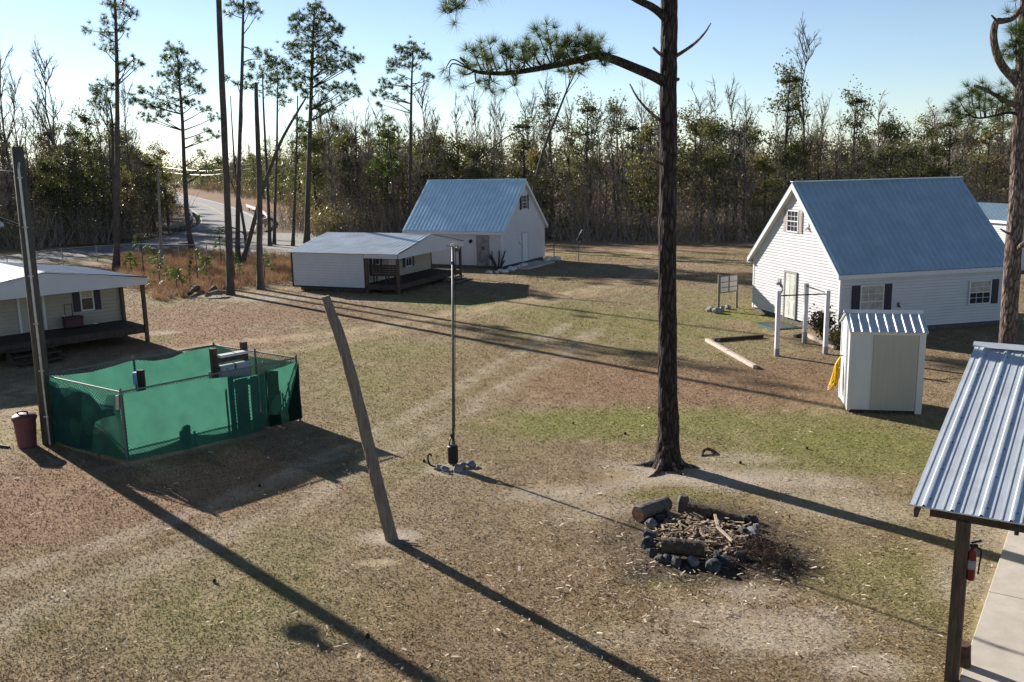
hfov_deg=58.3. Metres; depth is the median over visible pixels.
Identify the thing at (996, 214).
outbuilding
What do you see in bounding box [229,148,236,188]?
bare tree
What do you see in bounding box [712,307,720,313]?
rock
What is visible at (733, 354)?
landscape timber
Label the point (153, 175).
evergreen tree
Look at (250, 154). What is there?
evergreen tree
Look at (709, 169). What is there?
evergreen tree
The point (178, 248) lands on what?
roadside fence
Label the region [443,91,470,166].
bare tree
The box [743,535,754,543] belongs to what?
fire ring stone
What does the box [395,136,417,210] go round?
evergreen tree
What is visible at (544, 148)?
leaning tree
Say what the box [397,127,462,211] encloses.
evergreen tree
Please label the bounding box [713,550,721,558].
fire ring stone
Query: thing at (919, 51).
sky
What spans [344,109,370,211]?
bare tree
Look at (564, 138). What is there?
evergreen tree
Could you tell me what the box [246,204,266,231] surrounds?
bridge railing
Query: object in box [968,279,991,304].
window
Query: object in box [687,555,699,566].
fire ring stone
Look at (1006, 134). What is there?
bare tree
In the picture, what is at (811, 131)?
bare tree
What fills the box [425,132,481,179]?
evergreen tree
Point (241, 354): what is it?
panel rack
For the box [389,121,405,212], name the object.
bare tree
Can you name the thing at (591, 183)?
bare tree
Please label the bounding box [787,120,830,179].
evergreen tree
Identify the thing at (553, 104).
tree
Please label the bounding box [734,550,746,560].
fire ring stone
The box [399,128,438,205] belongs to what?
evergreen tree
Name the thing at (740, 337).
landscape timber
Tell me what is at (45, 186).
evergreen tree
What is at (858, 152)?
bare tree
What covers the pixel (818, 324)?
shrub
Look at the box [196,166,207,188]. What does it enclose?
evergreen tree
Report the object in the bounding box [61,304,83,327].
cooler
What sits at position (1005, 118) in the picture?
evergreen tree
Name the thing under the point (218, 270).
sedge grass
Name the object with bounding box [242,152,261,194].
evergreen tree
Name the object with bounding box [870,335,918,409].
door panel
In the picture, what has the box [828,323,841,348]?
shrub
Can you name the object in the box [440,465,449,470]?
rock
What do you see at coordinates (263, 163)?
evergreen tree
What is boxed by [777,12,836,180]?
bare tree
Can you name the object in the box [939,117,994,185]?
evergreen tree
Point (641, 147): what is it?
bare tree
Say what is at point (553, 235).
bird feeder
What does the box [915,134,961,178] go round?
evergreen tree
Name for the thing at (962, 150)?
bare tree
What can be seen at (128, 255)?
pine sapling
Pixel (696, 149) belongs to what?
evergreen tree
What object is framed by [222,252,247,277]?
pine sapling
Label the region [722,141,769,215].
evergreen tree
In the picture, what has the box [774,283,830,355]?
pull up frame
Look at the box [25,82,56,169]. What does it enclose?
bare tree
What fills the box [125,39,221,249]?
pine tree
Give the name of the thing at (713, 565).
fire ring stone
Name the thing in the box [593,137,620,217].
bare tree
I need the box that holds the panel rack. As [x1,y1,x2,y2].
[208,341,249,378]
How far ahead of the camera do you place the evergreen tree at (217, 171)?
319.37 m
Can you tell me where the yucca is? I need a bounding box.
[489,250,505,269]
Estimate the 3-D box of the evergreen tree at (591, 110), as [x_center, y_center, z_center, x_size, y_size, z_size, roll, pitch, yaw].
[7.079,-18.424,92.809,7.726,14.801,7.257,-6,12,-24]
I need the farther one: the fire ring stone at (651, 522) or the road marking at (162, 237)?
the road marking at (162, 237)
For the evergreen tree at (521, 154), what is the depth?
106.15 m
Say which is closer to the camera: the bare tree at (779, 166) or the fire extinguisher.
the fire extinguisher
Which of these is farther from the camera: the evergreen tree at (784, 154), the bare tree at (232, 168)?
the bare tree at (232, 168)
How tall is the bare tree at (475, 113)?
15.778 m
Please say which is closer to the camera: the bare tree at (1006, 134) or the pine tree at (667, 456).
the pine tree at (667, 456)
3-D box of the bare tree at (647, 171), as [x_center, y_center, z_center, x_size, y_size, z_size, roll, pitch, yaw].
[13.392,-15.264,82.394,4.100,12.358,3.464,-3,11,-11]
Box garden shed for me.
[838,309,928,413]
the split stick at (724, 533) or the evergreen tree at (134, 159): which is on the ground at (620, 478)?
the evergreen tree at (134, 159)
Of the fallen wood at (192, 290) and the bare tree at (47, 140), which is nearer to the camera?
the fallen wood at (192, 290)
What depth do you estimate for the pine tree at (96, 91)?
81.71 m
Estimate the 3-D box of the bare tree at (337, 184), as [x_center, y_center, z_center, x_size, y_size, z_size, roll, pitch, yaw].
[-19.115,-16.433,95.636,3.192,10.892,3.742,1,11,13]
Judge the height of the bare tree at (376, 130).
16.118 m
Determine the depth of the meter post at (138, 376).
25.57 m
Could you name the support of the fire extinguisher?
attached to the picnic pavilion
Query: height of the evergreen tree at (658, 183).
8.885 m
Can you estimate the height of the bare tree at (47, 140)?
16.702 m
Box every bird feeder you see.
[551,228,557,255]
[575,230,582,261]
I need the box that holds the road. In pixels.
[0,190,256,262]
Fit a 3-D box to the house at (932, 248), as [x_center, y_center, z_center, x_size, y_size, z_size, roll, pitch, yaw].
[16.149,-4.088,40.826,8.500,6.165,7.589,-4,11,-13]
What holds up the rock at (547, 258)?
on the ground at (620, 478)
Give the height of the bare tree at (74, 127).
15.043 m
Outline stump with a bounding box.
[676,494,689,512]
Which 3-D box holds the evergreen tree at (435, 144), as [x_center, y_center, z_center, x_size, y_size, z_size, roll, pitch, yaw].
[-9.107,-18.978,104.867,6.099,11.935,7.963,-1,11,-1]
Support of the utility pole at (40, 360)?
on the ground at (620, 478)
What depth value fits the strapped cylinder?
21.95 m
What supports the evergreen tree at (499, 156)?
on the ground at (620, 478)
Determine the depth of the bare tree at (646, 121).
100.15 m
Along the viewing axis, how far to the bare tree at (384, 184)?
104.01 m
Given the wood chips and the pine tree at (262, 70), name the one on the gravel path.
the pine tree at (262, 70)
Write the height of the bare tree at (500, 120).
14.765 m
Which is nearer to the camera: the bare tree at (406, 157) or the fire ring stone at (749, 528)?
the fire ring stone at (749, 528)
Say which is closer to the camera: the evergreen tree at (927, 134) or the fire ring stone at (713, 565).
the fire ring stone at (713, 565)
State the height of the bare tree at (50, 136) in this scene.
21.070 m
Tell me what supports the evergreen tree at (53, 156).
on the ground at (620, 478)
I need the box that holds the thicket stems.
[0,115,1011,249]
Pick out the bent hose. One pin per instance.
(430, 454)
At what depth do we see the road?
100.78 m
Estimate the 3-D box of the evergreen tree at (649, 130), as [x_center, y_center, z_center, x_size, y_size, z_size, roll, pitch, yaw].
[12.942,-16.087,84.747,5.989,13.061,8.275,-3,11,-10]
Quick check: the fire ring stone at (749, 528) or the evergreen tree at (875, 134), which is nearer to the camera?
the fire ring stone at (749, 528)
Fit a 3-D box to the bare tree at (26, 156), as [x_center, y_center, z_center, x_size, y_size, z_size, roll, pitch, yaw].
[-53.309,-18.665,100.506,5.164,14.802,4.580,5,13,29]
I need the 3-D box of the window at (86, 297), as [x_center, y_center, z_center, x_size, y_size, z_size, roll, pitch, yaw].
[-18.211,-1.852,39.285,0.052,1.110,0.565,10,15,44]
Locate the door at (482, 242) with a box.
[477,237,487,265]
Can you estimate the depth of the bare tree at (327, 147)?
124.41 m
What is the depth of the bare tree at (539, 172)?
91.84 m
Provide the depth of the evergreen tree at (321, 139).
105.51 m
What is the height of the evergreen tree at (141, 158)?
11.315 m
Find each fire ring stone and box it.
[641,536,656,549]
[643,529,655,539]
[644,517,657,528]
[645,548,657,556]
[654,555,663,562]
[655,514,665,522]
[663,553,672,563]
[671,554,681,567]
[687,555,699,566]
[705,558,721,572]
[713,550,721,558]
[718,553,733,564]
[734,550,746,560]
[738,526,747,535]
[741,515,750,522]
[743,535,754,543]
[747,526,758,537]
[751,515,758,522]
[753,523,760,529]
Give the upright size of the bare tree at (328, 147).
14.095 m
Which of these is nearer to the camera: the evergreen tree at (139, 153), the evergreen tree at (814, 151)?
the evergreen tree at (814, 151)
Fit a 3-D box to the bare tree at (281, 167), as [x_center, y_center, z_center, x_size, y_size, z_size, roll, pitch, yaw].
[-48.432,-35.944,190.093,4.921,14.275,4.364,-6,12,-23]
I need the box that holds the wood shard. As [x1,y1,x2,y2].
[667,504,671,519]
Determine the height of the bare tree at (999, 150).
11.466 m
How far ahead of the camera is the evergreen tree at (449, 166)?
99.74 m
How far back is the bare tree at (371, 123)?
119.05 m
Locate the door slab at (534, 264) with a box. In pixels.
[516,260,554,269]
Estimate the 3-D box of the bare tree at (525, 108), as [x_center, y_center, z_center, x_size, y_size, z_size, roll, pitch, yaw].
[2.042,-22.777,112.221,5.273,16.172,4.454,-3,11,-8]
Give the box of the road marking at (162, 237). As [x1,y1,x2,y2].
[10,195,255,262]
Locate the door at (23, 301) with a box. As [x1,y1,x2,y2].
[19,296,44,332]
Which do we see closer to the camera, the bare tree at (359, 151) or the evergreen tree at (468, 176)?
the evergreen tree at (468, 176)
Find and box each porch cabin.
[0,262,149,367]
[287,232,469,294]
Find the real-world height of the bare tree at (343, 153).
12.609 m
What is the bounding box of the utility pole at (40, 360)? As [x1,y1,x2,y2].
[0,147,56,445]
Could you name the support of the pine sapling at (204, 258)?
on the ground at (620, 478)
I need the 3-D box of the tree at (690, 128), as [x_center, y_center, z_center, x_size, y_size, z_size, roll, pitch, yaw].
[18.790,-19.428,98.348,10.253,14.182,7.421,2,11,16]
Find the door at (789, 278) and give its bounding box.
[784,272,794,318]
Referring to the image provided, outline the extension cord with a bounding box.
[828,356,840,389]
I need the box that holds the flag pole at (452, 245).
[446,243,459,465]
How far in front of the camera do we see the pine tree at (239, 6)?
66.03 m
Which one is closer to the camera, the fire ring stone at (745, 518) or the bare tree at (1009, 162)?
the fire ring stone at (745, 518)
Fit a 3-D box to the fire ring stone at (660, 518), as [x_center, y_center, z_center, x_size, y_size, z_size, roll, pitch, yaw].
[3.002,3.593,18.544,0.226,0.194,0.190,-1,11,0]
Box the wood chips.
[654,512,751,559]
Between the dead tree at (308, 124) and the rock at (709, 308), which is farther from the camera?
the dead tree at (308, 124)
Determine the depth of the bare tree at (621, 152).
95.59 m
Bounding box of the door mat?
[754,321,801,329]
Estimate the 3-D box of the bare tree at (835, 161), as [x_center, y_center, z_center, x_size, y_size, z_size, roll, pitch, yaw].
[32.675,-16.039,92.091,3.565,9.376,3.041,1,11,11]
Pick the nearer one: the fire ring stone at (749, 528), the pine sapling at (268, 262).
the fire ring stone at (749, 528)
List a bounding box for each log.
[632,496,672,521]
[661,537,703,557]
[686,502,740,521]
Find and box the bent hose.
[427,453,434,466]
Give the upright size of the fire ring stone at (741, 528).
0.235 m
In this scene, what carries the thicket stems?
on the ground at (620, 478)
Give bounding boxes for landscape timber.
[705,338,756,368]
[713,334,763,341]
[793,333,801,337]
[807,333,836,348]
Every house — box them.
[402,179,547,268]
[747,177,1004,333]
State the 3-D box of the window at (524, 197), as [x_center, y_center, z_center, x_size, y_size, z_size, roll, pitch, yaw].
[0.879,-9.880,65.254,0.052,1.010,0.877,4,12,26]
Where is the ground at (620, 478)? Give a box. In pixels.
[0,156,1023,681]
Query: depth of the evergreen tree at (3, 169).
100.75 m
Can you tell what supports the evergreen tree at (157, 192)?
on the ground at (620, 478)
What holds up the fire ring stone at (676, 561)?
on the ground at (620, 478)
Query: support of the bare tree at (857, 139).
on the ground at (620, 478)
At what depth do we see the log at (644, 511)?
18.63 m
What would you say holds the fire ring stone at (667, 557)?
on the ground at (620, 478)
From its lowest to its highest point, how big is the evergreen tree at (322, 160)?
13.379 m
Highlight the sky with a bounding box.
[0,0,1019,170]
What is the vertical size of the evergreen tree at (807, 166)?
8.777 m
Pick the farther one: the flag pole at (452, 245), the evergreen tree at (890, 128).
the evergreen tree at (890, 128)
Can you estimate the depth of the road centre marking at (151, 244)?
94.08 m
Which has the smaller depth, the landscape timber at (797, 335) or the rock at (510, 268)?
the landscape timber at (797, 335)
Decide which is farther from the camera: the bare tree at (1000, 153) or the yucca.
the bare tree at (1000, 153)
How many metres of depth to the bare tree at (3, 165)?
97.82 m
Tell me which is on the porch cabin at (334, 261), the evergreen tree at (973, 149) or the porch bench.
the porch bench
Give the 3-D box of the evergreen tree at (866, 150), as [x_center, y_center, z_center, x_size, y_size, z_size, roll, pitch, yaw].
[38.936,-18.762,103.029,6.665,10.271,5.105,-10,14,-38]
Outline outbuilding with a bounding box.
[977,202,1023,272]
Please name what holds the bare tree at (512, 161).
on the ground at (620, 478)
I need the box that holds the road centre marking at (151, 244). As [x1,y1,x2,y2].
[4,197,223,259]
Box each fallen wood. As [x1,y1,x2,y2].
[187,285,200,295]
[204,290,226,296]
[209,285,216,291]
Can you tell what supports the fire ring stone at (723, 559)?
on the ground at (620, 478)
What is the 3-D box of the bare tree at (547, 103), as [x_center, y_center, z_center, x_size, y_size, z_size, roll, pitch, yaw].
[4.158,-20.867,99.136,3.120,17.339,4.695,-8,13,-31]
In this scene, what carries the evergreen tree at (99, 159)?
on the ground at (620, 478)
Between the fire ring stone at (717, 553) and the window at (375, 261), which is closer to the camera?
the fire ring stone at (717, 553)
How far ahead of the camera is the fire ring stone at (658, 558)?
16.65 m
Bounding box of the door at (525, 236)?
[523,233,527,261]
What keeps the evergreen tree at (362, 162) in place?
on the ground at (620, 478)
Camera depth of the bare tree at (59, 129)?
109.93 m
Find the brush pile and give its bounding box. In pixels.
[712,523,813,574]
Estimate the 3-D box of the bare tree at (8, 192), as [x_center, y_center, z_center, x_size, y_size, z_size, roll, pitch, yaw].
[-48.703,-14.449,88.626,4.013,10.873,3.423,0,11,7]
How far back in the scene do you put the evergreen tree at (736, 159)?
93.63 m
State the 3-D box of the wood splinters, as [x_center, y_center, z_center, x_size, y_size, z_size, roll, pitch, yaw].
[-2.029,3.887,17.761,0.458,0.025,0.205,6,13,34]
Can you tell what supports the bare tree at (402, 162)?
on the ground at (620, 478)
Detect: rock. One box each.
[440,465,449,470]
[451,464,462,471]
[466,460,475,467]
[507,266,514,271]
[543,256,550,260]
[553,256,561,260]
[706,306,714,311]
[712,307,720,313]
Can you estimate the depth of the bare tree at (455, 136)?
104.85 m
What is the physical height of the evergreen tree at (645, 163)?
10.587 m
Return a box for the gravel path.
[195,232,317,256]
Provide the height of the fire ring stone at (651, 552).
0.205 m
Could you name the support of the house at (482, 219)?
on the ground at (620, 478)
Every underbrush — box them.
[0,144,1010,246]
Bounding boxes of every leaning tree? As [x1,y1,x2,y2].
[240,98,305,264]
[460,129,526,178]
[532,66,589,195]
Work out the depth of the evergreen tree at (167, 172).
122.65 m
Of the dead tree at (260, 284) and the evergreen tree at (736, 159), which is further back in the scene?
the evergreen tree at (736, 159)
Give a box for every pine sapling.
[122,251,138,269]
[130,231,154,267]
[147,251,173,288]
[168,265,185,286]
[185,248,207,280]
[198,255,212,269]
[209,227,225,261]
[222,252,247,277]
[253,248,273,277]
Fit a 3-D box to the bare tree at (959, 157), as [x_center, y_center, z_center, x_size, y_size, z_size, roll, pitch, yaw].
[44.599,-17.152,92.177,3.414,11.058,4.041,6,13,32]
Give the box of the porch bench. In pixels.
[370,264,401,283]
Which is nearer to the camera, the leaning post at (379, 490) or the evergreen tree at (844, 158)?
the leaning post at (379, 490)
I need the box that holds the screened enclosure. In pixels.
[47,342,301,464]
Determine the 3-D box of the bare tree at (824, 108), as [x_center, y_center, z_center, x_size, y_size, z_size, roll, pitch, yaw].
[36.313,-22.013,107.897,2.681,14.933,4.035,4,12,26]
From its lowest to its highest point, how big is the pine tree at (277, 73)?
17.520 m
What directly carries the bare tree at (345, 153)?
on the ground at (620, 478)
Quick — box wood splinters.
[395,539,417,544]
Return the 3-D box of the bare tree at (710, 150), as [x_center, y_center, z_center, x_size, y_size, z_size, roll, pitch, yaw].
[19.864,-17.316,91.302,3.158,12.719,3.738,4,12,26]
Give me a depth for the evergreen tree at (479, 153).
93.47 m
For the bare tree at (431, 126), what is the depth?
113.34 m
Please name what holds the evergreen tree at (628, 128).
on the ground at (620, 478)
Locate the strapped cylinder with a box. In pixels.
[447,433,457,463]
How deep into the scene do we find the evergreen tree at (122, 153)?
103.68 m
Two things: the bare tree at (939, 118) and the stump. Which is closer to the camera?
the stump
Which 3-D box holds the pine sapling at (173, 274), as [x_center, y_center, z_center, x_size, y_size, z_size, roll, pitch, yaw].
[-20.706,-3.978,56.691,1.395,1.765,1.374,-6,12,-23]
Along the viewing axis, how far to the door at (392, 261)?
55.05 m
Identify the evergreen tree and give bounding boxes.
[0,127,15,212]
[14,164,47,240]
[23,111,83,223]
[26,147,76,230]
[32,136,68,202]
[34,141,121,241]
[52,111,90,215]
[60,130,94,212]
[64,94,131,242]
[73,148,156,238]
[84,122,110,185]
[101,115,156,233]
[108,123,167,221]
[120,165,151,234]
[129,146,175,191]
[131,142,155,222]
[133,150,175,231]
[133,151,173,226]
[139,156,180,223]
[143,135,192,224]
[160,162,180,220]
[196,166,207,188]
[210,156,230,186]
[215,156,222,180]
[229,156,243,181]
[235,148,254,193]
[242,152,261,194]
[242,155,264,195]
[253,153,271,198]
[264,141,286,203]
[270,158,287,190]
[277,134,313,216]
[288,112,340,215]
[288,151,312,192]
[289,123,341,217]
[294,124,340,204]
[318,121,373,218]
[323,110,356,212]
[330,126,378,213]
[357,114,407,216]
[359,120,374,155]
[388,135,404,203]
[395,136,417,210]
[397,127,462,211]
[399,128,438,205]
[413,122,451,179]
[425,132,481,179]
[440,147,456,177]
[451,159,477,178]
[452,132,501,178]
[480,141,510,178]
[497,132,559,206]
[500,106,565,212]
[521,137,570,226]
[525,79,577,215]
[547,108,606,209]
[551,83,617,214]
[558,128,605,211]
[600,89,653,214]
[600,106,653,224]
[620,101,685,235]
[621,144,686,215]
[630,142,656,195]
[634,115,700,210]
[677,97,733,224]
[680,107,721,211]
[687,111,733,226]
[688,105,754,236]
[695,113,771,227]
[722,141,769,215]
[730,48,822,204]
[732,112,774,212]
[733,140,806,230]
[759,144,804,213]
[780,147,821,180]
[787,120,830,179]
[788,130,815,182]
[792,130,849,181]
[812,129,861,181]
[813,74,885,180]
[849,129,877,180]
[863,106,924,179]
[866,117,916,178]
[879,142,937,179]
[897,129,917,175]
[900,122,939,177]
[911,107,957,176]
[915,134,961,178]
[919,108,984,198]
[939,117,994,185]
[947,122,991,189]
[957,112,1009,201]
[979,94,1012,195]
[980,132,1011,202]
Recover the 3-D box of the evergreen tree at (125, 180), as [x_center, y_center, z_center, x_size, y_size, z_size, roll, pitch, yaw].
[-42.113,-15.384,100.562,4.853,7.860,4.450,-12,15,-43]
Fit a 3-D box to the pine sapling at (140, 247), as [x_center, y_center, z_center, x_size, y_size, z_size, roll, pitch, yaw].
[-25.965,-6.294,64.112,1.954,3.298,2.065,-8,13,-33]
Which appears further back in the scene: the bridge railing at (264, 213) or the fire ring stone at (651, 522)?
the bridge railing at (264, 213)
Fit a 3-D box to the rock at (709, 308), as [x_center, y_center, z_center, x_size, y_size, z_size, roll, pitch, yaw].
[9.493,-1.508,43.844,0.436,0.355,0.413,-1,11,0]
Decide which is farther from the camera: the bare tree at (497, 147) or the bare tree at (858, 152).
the bare tree at (497, 147)
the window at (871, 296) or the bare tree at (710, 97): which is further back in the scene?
the bare tree at (710, 97)
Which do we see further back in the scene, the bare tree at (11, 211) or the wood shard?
the bare tree at (11, 211)
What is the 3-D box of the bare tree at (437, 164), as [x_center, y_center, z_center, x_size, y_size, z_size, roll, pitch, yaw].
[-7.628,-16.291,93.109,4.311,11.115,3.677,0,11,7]
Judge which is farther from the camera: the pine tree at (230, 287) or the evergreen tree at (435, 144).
the evergreen tree at (435, 144)
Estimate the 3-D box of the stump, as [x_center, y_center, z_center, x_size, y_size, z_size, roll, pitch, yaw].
[3.550,3.368,19.095,0.270,0.358,0.250,-4,11,-12]
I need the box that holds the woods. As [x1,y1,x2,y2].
[0,105,1011,207]
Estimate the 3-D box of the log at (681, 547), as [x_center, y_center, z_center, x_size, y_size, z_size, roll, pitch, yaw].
[3.131,3.786,16.818,0.771,0.328,0.320,1,11,13]
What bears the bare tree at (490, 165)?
on the ground at (620, 478)
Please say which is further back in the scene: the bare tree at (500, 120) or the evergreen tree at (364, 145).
the evergreen tree at (364, 145)
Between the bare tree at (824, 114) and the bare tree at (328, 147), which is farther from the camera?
the bare tree at (328, 147)
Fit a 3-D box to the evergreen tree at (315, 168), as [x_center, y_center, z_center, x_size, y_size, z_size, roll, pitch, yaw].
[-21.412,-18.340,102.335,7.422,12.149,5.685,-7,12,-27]
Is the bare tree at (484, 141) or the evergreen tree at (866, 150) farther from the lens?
the bare tree at (484, 141)
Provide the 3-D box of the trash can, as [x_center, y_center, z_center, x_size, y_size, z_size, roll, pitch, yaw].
[-12.964,2.328,24.442,0.630,1.012,0.625,-1,11,0]
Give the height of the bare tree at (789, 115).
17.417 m
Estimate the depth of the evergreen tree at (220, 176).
284.83 m
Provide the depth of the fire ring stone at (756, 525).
18.01 m
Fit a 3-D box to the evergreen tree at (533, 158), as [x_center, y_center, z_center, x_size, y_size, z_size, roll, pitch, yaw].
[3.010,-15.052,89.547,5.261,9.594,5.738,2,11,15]
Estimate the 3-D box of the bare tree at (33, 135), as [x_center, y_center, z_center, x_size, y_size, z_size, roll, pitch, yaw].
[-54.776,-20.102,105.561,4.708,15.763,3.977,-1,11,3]
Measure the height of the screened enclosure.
1.960 m
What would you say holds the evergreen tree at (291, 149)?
on the ground at (620, 478)
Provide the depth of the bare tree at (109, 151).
94.37 m
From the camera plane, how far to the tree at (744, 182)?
80.67 m
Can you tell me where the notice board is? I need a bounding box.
[717,273,738,307]
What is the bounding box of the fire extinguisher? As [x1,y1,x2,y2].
[966,540,981,580]
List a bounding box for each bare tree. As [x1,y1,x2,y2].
[0,45,35,219]
[0,131,15,196]
[0,135,15,247]
[0,144,16,238]
[1,63,31,171]
[1,102,46,189]
[17,96,43,194]
[20,34,91,239]
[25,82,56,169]
[26,83,83,212]
[49,110,71,177]
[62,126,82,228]
[65,110,83,170]
[82,93,127,239]
[84,99,108,198]
[90,72,137,168]
[114,76,145,234]
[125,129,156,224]
[126,143,156,230]
[199,150,209,186]
[215,96,266,244]
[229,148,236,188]
[241,150,246,176]
[254,132,274,198]
[262,132,273,172]
[269,133,287,197]
[274,123,300,215]
[301,111,332,161]
[306,118,335,191]
[313,89,334,175]
[317,116,350,218]
[317,131,344,220]
[319,113,337,188]
[325,96,339,151]
[327,110,356,205]
[335,119,359,210]
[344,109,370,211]
[347,113,378,213]
[353,134,384,224]
[355,113,375,173]
[357,103,383,198]
[363,125,380,203]
[364,107,403,209]
[365,96,387,200]
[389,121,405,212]
[393,113,419,194]
[394,123,412,201]
[397,67,443,191]
[399,107,419,193]
[405,126,437,194]
[417,126,451,188]
[426,105,439,178]
[426,107,448,177]
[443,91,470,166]
[448,111,468,176]
[460,98,488,166]
[462,120,482,168]
[465,83,490,171]
[474,110,508,179]
[476,123,498,169]
[482,89,506,173]
[489,99,520,179]
[490,115,510,179]
[504,137,527,177]
[509,88,545,167]
[515,84,543,188]
[521,120,540,180]
[527,141,554,201]
[531,109,567,229]
[537,73,562,227]
[555,98,578,207]
[576,126,607,232]
[577,100,605,212]
[589,91,616,217]
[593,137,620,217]
[601,102,633,235]
[605,93,636,207]
[629,91,656,221]
[631,119,653,221]
[633,80,659,208]
[641,87,680,221]
[642,100,677,204]
[681,81,722,226]
[700,101,725,227]
[704,76,729,219]
[720,72,743,233]
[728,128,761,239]
[731,89,763,230]
[738,105,760,218]
[766,110,800,164]
[768,146,788,199]
[769,101,791,165]
[770,61,801,172]
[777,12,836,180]
[800,111,817,176]
[801,142,814,179]
[810,101,848,181]
[814,88,830,163]
[820,109,856,179]
[822,135,845,176]
[842,93,869,178]
[843,118,875,180]
[864,88,889,178]
[869,138,887,177]
[872,112,910,179]
[901,120,919,170]
[908,97,961,174]
[909,106,943,175]
[926,113,963,175]
[939,121,973,181]
[951,117,975,183]
[952,91,981,182]
[967,144,987,197]
[976,108,1011,195]
[983,118,1011,187]
[985,115,1010,191]
[988,82,1013,198]
[996,130,1011,190]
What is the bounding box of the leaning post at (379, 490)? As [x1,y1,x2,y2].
[322,295,397,541]
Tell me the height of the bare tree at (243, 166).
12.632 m
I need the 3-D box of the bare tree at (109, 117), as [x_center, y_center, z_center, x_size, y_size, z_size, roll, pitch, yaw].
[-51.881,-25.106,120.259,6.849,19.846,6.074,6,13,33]
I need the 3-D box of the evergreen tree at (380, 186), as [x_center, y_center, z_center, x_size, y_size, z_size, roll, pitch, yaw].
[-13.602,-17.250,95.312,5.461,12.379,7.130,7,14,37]
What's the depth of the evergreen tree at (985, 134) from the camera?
92.79 m
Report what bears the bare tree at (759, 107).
on the ground at (620, 478)
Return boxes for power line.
[171,164,249,174]
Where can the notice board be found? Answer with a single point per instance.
(727, 283)
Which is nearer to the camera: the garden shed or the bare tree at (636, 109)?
the garden shed
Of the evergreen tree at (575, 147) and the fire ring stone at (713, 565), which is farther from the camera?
the evergreen tree at (575, 147)
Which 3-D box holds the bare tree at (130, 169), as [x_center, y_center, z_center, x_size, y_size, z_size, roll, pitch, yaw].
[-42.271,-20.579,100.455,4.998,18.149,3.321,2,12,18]
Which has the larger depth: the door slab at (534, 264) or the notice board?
the door slab at (534, 264)
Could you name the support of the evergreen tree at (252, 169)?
on the ground at (620, 478)
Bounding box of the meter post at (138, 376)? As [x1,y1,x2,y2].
[132,369,145,390]
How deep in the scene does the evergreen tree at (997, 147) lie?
111.44 m
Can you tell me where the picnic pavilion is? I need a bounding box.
[910,341,1023,681]
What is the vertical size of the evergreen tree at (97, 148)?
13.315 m
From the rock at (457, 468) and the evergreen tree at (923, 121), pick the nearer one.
the rock at (457, 468)
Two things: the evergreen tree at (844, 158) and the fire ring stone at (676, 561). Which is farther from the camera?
the evergreen tree at (844, 158)
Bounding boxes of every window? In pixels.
[79,290,94,310]
[372,258,379,273]
[405,256,411,266]
[522,195,526,209]
[786,210,798,232]
[859,284,884,309]
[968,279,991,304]
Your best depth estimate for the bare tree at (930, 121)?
94.19 m
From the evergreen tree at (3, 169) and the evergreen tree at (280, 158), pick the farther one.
the evergreen tree at (280, 158)
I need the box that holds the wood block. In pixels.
[960,641,970,667]
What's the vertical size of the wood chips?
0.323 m
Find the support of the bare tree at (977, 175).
on the ground at (620, 478)
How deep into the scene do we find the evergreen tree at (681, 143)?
101.13 m
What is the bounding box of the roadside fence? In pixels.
[0,243,279,264]
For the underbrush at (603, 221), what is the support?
on the ground at (620, 478)
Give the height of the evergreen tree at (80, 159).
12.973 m
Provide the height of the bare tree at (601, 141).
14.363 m
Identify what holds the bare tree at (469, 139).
on the ground at (620, 478)
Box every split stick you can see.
[714,514,718,525]
[716,526,733,541]
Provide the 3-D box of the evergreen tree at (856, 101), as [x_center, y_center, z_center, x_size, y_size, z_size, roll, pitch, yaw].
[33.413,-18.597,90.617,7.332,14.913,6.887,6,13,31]
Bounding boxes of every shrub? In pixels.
[807,303,843,338]
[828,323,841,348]
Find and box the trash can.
[11,411,36,448]
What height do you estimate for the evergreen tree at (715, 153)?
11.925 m
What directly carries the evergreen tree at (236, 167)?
on the ground at (620, 478)
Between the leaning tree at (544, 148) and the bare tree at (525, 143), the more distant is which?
the bare tree at (525, 143)
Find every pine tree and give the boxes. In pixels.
[81,0,147,270]
[85,78,114,235]
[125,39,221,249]
[216,0,235,294]
[222,0,266,264]
[243,46,279,244]
[264,54,297,244]
[276,0,364,242]
[362,114,401,232]
[369,34,435,219]
[431,0,717,477]
[937,0,1023,343]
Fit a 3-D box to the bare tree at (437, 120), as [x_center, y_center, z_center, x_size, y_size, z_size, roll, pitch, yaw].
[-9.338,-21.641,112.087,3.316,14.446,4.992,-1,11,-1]
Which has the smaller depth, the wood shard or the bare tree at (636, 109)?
the wood shard
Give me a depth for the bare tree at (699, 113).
93.32 m
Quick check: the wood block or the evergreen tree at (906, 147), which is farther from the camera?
the evergreen tree at (906, 147)
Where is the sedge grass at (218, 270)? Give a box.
[111,245,291,300]
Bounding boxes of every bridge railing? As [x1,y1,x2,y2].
[168,210,192,233]
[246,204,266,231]
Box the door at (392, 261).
[389,259,395,277]
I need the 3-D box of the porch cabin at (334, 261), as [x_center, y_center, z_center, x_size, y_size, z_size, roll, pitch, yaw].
[-7.646,-5.064,56.251,8.570,3.148,8.390,3,12,23]
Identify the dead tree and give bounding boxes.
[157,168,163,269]
[254,82,265,289]
[290,96,313,245]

